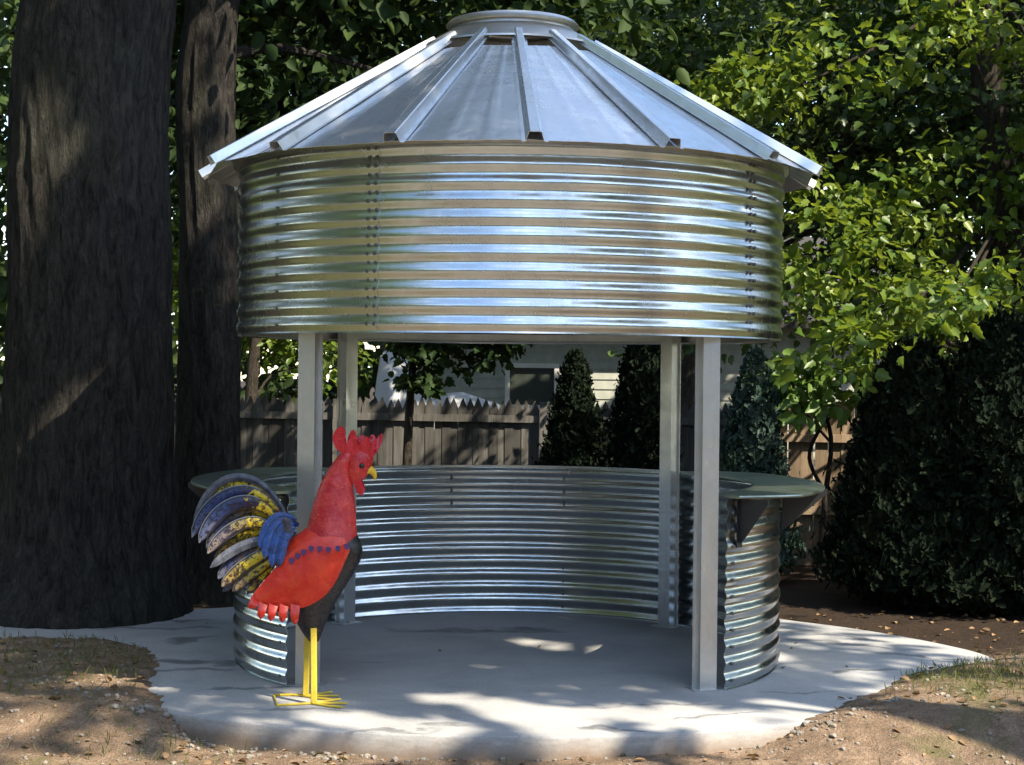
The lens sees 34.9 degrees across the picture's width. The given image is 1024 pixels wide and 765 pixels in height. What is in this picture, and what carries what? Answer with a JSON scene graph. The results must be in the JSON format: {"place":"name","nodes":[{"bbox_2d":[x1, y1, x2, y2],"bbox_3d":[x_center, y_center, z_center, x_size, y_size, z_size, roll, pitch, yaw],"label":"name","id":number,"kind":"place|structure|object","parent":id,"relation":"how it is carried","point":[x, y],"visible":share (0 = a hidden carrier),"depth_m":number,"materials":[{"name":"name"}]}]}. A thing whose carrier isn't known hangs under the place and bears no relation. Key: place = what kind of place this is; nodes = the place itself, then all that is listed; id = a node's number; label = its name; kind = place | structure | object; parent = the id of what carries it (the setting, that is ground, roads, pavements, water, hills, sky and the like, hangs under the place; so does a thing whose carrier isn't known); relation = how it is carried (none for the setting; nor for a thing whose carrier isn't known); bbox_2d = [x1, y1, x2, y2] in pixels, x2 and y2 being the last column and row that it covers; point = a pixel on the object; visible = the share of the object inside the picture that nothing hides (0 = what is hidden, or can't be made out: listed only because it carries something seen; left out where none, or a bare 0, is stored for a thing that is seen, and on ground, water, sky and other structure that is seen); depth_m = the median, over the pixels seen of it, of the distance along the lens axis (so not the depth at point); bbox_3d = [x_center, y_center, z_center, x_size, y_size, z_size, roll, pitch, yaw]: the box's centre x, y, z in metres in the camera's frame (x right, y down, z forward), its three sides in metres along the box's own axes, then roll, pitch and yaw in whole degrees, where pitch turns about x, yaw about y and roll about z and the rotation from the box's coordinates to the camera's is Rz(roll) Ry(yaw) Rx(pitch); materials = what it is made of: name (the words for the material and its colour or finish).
{"place":"outdoors","nodes":[
{"label":"outdoors","id":0,"kind":"place"},
{"bbox_2d":[0,1,986,381],"label":"sky","id":1,"kind":"structure","parent":0,"point":[367,346],"materials":[{"name":"white"}]},
{"bbox_2d":[0,381,1023,764],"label":"ground","id":2,"kind":"structure","parent":0,"point":[806,595],"depth_m":8.99,"materials":[{"name":"brown soil"}]},
{"bbox_2d":[0,0,310,629],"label":"oak tree","id":3,"kind":"object","parent":2,"relation":"on","point":[90,537],"visible":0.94,"depth_m":12.20,"materials":[{"name":"brown plant"}]},
{"bbox_2d":[171,206,386,403],"bbox_3d":[-3.571,-0.502,22.371,4.574,4.757,2.785,1,0,0],"label":"sapling","id":4,"kind":"object","parent":2,"relation":"on","point":[256,349],"visible":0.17,"depth_m":21.98,"materials":[{"name":"green plant"}]},
{"bbox_2d":[0,0,722,360],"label":"shade tree","id":5,"kind":"object","parent":2,"relation":"on","point":[292,64],"visible":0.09,"depth_m":21.45,"materials":[{"name":"green plant"}]},
{"bbox_2d":[0,392,729,470],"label":"picket fence","id":6,"kind":"object","parent":2,"relation":"on","point":[470,433],"visible":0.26,"depth_m":19.59,"materials":[{"name":"grey wood"}]},
{"bbox_2d":[375,351,500,422],"bbox_3d":[-0.877,0.658,21.209,1.900,2.172,1.523,1,0,0],"label":"tarp","id":7,"kind":"object","parent":2,"relation":"on","point":[385,391],"visible":0.14,"depth_m":21.02,"materials":[{"name":"white plastic"}]},
{"bbox_2d":[370,342,533,464],"bbox_3d":[-0.745,0.118,18.012,2.358,3.637,1.479,1,0,0],"label":"tree","id":8,"kind":"object","parent":2,"relation":"on","point":[425,383],"visible":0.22,"depth_m":17.94,"materials":[{"name":"green plant"}]},
{"bbox_2d":[169,0,737,604],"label":"oak tree","id":9,"kind":"object","parent":2,"relation":"on","point":[213,38],"visible":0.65,"depth_m":14.03,"materials":[{"name":"green plant"}]},
{"bbox_2d":[0,607,994,760],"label":"concrete pad","id":10,"kind":"object","parent":2,"relation":"on","point":[488,685],"visible":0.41,"depth_m":9.96,"materials":[{"name":"grey concrete"}]},
{"bbox_2d":[192,426,382,707],"bbox_3d":[-1.310,1.043,9.425,1.104,1.590,0.451,1,0,0],"label":"rooster statue","id":11,"kind":"object","parent":10,"relation":"on","point":[316,561],"visible":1,"depth_m":9.34,"materials":[{"name":"red paint"}]},
{"bbox_2d":[188,10,827,691],"bbox_3d":[-0.017,-0.309,11.098,4.248,4.299,4.205,1,0,0],"label":"grain bin gazebo","id":12,"kind":"object","parent":10,"relation":"on","point":[508,176],"visible":0.92,"depth_m":9.87,"materials":[{"name":"metal"}]},
{"bbox_2d":[0,0,1023,452],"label":"wood","id":13,"kind":"object","parent":2,"relation":"on","point":[286,384],"visible":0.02,"depth_m":34.66,"materials":[{"name":"green plant"}]},
{"bbox_2d":[0,630,1023,764],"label":"grass","id":14,"kind":"structure","parent":2,"relation":"on","point":[976,663],"depth_m":9.99,"materials":[{"name":"green plant"}]},
{"bbox_2d":[0,636,1023,764],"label":"gravel","id":15,"kind":"structure","parent":2,"relation":"on","point":[152,708],"depth_m":8.92,"materials":[{"name":"beige gravel"}]},
{"bbox_2d":[0,605,1023,764],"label":"dead leaves","id":16,"kind":"object","parent":2,"relation":"on","point":[184,742],"visible":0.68,"depth_m":9.37,"materials":[{"name":"brown plant"}]},
{"bbox_2d":[531,347,616,467],"bbox_3d":[0.652,0.776,17.078,1.232,2.306,1.155,1,0,28],"label":"conifer shrub","id":17,"kind":"object","parent":2,"relation":"on","point":[575,426],"visible":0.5,"depth_m":16.82,"materials":[{"name":"green plant"}]},
{"bbox_2d":[602,345,684,470],"bbox_3d":[1.316,0.451,17.014,1.190,2.940,0.991,0,0,-19],"label":"conifer shrub","id":18,"kind":"object","parent":2,"relation":"on","point":[639,377],"visible":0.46,"depth_m":16.81,"materials":[{"name":"green plant"}]},
{"bbox_2d":[420,237,910,480],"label":"house","id":19,"kind":"structure","parent":2,"relation":"on","point":[531,377],"depth_m":26.31,"materials":[{"name":"grey"}]},
{"bbox_2d":[505,363,558,409],"bbox_3d":[0.322,0.063,26.327,0.870,0.749,0.110,1,0,0],"label":"window","id":20,"kind":"structure","parent":19,"relation":"in","point":[529,382],"depth_m":26.33,"materials":[{"name":"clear glass"}]},
{"bbox_2d":[431,0,1023,410],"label":"shade tree","id":21,"kind":"object","parent":2,"relation":"on","point":[688,379],"visible":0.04,"depth_m":22.47,"materials":[{"name":"green plant"}]},
{"bbox_2d":[719,343,816,574],"bbox_3d":[2.364,0.794,15.624,1.038,2.353,1.186,1,0,-14],"label":"conifer shrub","id":22,"kind":"object","parent":2,"relation":"on","point":[752,441],"visible":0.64,"depth_m":15.44,"materials":[{"name":"green plant"}]},
{"bbox_2d":[560,0,1023,398],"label":"maple tree","id":23,"kind":"object","parent":2,"relation":"on","point":[881,127],"visible":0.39,"depth_m":18.03,"materials":[{"name":"green plant"}]},
{"bbox_2d":[743,325,867,578],"bbox_3d":[2.889,0.714,15.862,1.400,2.554,1.109,1,0,0],"label":"leafy shrub","id":24,"kind":"object","parent":2,"relation":"on","point":[798,397],"visible":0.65,"depth_m":15.68,"materials":[{"name":"green plant"}]},
{"bbox_2d":[780,401,860,565],"bbox_3d":[5.028,1.137,17.035,5.188,1.871,0.124,1,0,8],"label":"board fence","id":25,"kind":"object","parent":2,"relation":"on","point":[799,441],"visible":0.07,"depth_m":17.31,"materials":[{"name":"brown wood"}]},
{"bbox_2d":[673,0,1023,401],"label":"maple tree","id":26,"kind":"object","parent":2,"relation":"on","point":[1000,265],"visible":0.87,"depth_m":15.97,"materials":[{"name":"green plant"}]},
{"bbox_2d":[800,329,999,609],"bbox_3d":[3.514,0.771,14.021,1.885,2.465,1.827,1,0,0],"label":"arborvitae","id":27,"kind":"object","parent":2,"relation":"on","point":[892,453],"visible":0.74,"depth_m":13.75,"materials":[{"name":"green plant"}]},
{"bbox_2d":[828,305,1023,616],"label":"arborvitae","id":28,"kind":"object","parent":2,"relation":"on","point":[986,393],"visible":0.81,"depth_m":13.41,"materials":[{"name":"green plant"}]},
{"bbox_2d":[951,51,1023,157],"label":"yard tree","id":29,"kind":"object","parent":2,"relation":"on","point":[1010,98],"visible":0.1,"depth_m":18.68,"materials":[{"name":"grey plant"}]}
]}

